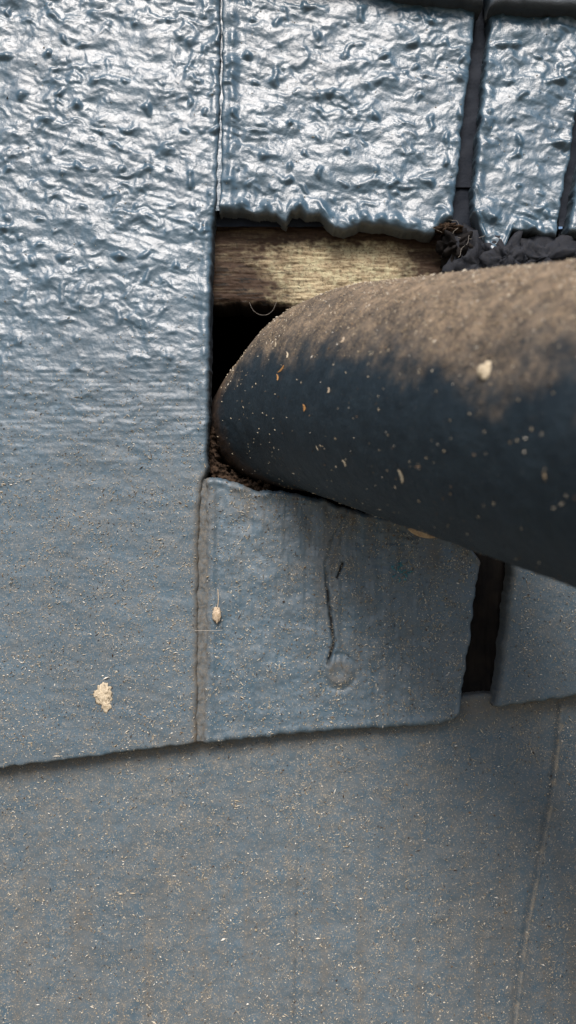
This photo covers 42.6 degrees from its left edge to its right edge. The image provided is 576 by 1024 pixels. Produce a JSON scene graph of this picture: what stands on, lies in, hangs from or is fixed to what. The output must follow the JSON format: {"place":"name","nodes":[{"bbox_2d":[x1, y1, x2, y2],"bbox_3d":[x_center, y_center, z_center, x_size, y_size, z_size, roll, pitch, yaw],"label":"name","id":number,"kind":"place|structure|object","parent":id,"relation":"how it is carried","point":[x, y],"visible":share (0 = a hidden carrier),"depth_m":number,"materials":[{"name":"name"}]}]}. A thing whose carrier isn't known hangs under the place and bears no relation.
{"place":"outdoors","nodes":[
{"label":"outdoors","id":0,"kind":"place"},
{"bbox_2d":[208,187,558,512],"bbox_3d":[0.031,-0.062,0.365,0.148,0.128,0.155,0,0,0],"label":"wall cavity","id":1,"kind":"object","parent":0,"point":[234,337],"depth_m":0.44,"materials":[{"name":"black wood"}]},
{"bbox_2d":[212,226,443,317],"bbox_3d":[0.016,-0.098,0.301,0.106,0.038,0.021,0,0,0],"label":"wooden board","id":2,"kind":"object","parent":1,"relation":"in","point":[263,271],"visible":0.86,"depth_m":0.29,"materials":[{"name":"brown wood"}]},
{"bbox_2d":[211,259,575,587],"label":"drain pipe","id":3,"kind":"object","parent":1,"relation":"in","point":[497,468],"visible":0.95,"depth_m":0.18,"materials":[{"name":"black plastic"}]},
{"bbox_2d":[217,258,575,584],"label":"pipe debris","id":4,"kind":"object","parent":3,"relation":"on","point":[384,281],"visible":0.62,"depth_m":0.19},
{"bbox_2d":[398,470,402,482],"bbox_3d":[0.029,-0.009,0.188,0.002,0.004,0.002,0,0,0],"label":"seed scale","id":5,"kind":"object","parent":3,"relation":"on","point":[400,475],"visible":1,"depth_m":0.19,"materials":[{"name":"beige plant"}]},
{"bbox_2d":[477,361,490,380],"bbox_3d":[0.043,-0.030,0.158,0.005,0.005,0.002,0,0,0],"label":"bird dropping","id":6,"kind":"object","parent":3,"relation":"on","point":[483,370],"visible":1,"depth_m":0.16,"materials":[{"name":"white"}]},
{"bbox_2d":[216,8,575,226],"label":"backing","id":7,"kind":"object","parent":1,"relation":"on","point":[461,215],"visible":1,"depth_m":0.29,"materials":[{"name":"paint"}]},
{"bbox_2d":[468,13,575,248],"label":"shingle","id":8,"kind":"object","parent":7,"relation":"attached to","point":[517,52],"visible":1,"depth_m":0.28,"materials":[{"name":"grey paint"}]},
{"bbox_2d":[561,165,575,238],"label":"shingle","id":9,"kind":"object","parent":7,"relation":"attached to","point":[569,228],"visible":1,"depth_m":0.28,"materials":[{"name":"blue paint"}]},
{"bbox_2d":[483,0,575,22],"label":"course shingle","id":10,"kind":"object","parent":9,"relation":"on","point":[538,8],"visible":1,"depth_m":0.28,"materials":[{"name":"grey paint"}]},
{"bbox_2d":[219,0,474,242],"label":"shingle above hole","id":11,"kind":"object","parent":10,"relation":"attached to","point":[284,117],"visible":1,"depth_m":0.28,"materials":[{"name":"grey paint"}]},
{"bbox_2d":[215,0,222,210],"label":"seam fill","id":12,"kind":"object","parent":11,"relation":"attached to","point":[219,170],"visible":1,"depth_m":0.28,"materials":[{"name":"blue paint"}]},
{"bbox_2d":[391,0,482,19],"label":"course shingle","id":13,"kind":"object","parent":11,"relation":"on","point":[475,6],"visible":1,"depth_m":0.28,"materials":[{"name":"blue paint"}]},
{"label":"shingle field","id":14,"kind":"object","parent":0,"visible":0},
{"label":"shingle field","id":15,"kind":"object","parent":14,"relation":"on","visible":0},
{"bbox_2d":[0,691,575,1023],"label":"course shingle","id":16,"kind":"object","parent":15,"relation":"on","point":[286,748],"visible":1,"depth_m":0.28,"materials":[{"name":"grey paint"}]},
{"bbox_2d":[0,0,221,767],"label":"shingle","id":17,"kind":"object","parent":16,"relation":"on","point":[140,88],"visible":1,"depth_m":0.28,"materials":[{"name":"grey paint"}]},
{"bbox_2d":[93,682,112,704],"bbox_3d":[-0.069,0.068,0.277,0.008,0.009,0.002,0,0,0],"label":"bird dropping","id":18,"kind":"object","parent":17,"relation":"on","point":[102,693],"visible":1,"depth_m":0.28,"materials":[{"name":"white"}]},
{"bbox_2d":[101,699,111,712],"bbox_3d":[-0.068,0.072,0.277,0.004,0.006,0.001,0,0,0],"label":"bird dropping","id":19,"kind":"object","parent":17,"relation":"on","point":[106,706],"visible":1,"depth_m":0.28,"materials":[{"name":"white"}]},
{"bbox_2d":[196,479,208,740],"bbox_3d":[-0.033,0.037,0.280,0.007,0.099,0.003,0,0,0],"label":"seam fill","id":20,"kind":"object","parent":16,"relation":"on","point":[202,597],"visible":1,"depth_m":0.28,"materials":[{"name":"grey paint"}]},
{"bbox_2d":[0,0,575,1023],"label":"plant debris","id":21,"kind":"object","parent":16,"relation":"on","point":[262,708],"visible":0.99,"depth_m":0.28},
{"bbox_2d":[249,86,493,805],"bbox_3d":[0.032,-0.024,0.283,0.093,0.275,0.008,0,0,0],"label":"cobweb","id":22,"kind":"object","parent":21,"relation":"attached to","point":[338,743],"visible":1,"depth_m":0.28,"materials":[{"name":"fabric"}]},
{"bbox_2d":[408,528,434,537],"bbox_3d":[0.050,0.008,0.275,0.010,0.004,0.001,0,0,0],"label":"dried leaf","id":23,"kind":"object","parent":21,"relation":"attached to","point":[418,533],"visible":0.6,"depth_m":0.28,"materials":[{"name":"brown plant"}]},
{"bbox_2d":[203,477,479,742],"bbox_3d":[0.020,0.037,0.284,0.106,0.101,0.013,0,0,0],"label":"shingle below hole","id":24,"kind":"object","parent":16,"relation":"on","point":[409,599],"visible":0.99,"depth_m":0.28,"materials":[{"name":"grey paint"}]},
{"bbox_2d":[212,607,220,623],"bbox_3d":[-0.027,0.039,0.277,0.003,0.007,0.002,0,0,0],"label":"seed husk","id":25,"kind":"object","parent":24,"relation":"on","point":[216,615],"visible":1,"depth_m":0.28,"materials":[{"name":"beige plant"}]},
{"bbox_2d":[208,426,280,490],"bbox_3d":[-0.018,-0.023,0.308,0.030,0.038,0.047,0,0,0],"label":"rotten edge","id":26,"kind":"object","parent":24,"relation":"on","point":[218,469],"visible":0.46,"depth_m":0.29,"materials":[{"name":"brown wood"}]},
{"bbox_2d":[391,562,412,581],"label":"old paint flakes","id":27,"kind":"object","parent":24,"relation":"on","point":[400,571],"visible":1,"depth_m":0.28,"materials":[{"name":"paint"}]},
{"bbox_2d":[461,551,504,692],"bbox_3d":[0.081,0.037,0.291,0.048,0.070,0.003,0,0,0],"label":"backing gap","id":28,"kind":"object","parent":16,"relation":"on","point":[481,652],"visible":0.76,"depth_m":0.29,"materials":[{"name":"black"}]},
{"bbox_2d":[489,562,575,706],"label":"shingle","id":29,"kind":"object","parent":16,"relation":"on","point":[547,666],"visible":0.57,"depth_m":0.28,"materials":[{"name":"grey paint"}]},
{"bbox_3d":[0.142,-0.055,0.289,0.130,0.113,0.004,0,0,0],"label":"right backing","id":30,"kind":"object","parent":29,"relation":"on","visible":0},
{"bbox_2d":[440,222,500,273],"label":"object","id":31,"kind":"structure","parent":30,"relation":"attached to","point":[469,260],"depth_m":0.28,"materials":[{"name":"paint"}]},
{"bbox_2d":[435,228,472,268],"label":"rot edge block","id":32,"kind":"structure","parent":31,"relation":"on","point":[446,247],"depth_m":0.28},
{"bbox_2d":[433,222,463,234],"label":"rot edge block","id":33,"kind":"structure","parent":32,"relation":"on","point":[450,227],"depth_m":0.28,"materials":[{"name":"brown wood"}]},
{"bbox_2d":[478,231,527,268],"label":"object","id":34,"kind":"structure","parent":31,"relation":"on","point":[500,253],"depth_m":0.28,"materials":[{"name":"paint"}]},
{"bbox_2d":[520,234,575,264],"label":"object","id":35,"kind":"structure","parent":30,"relation":"attached to","point":[539,249],"depth_m":0.28,"materials":[{"name":"paint"}]}
]}

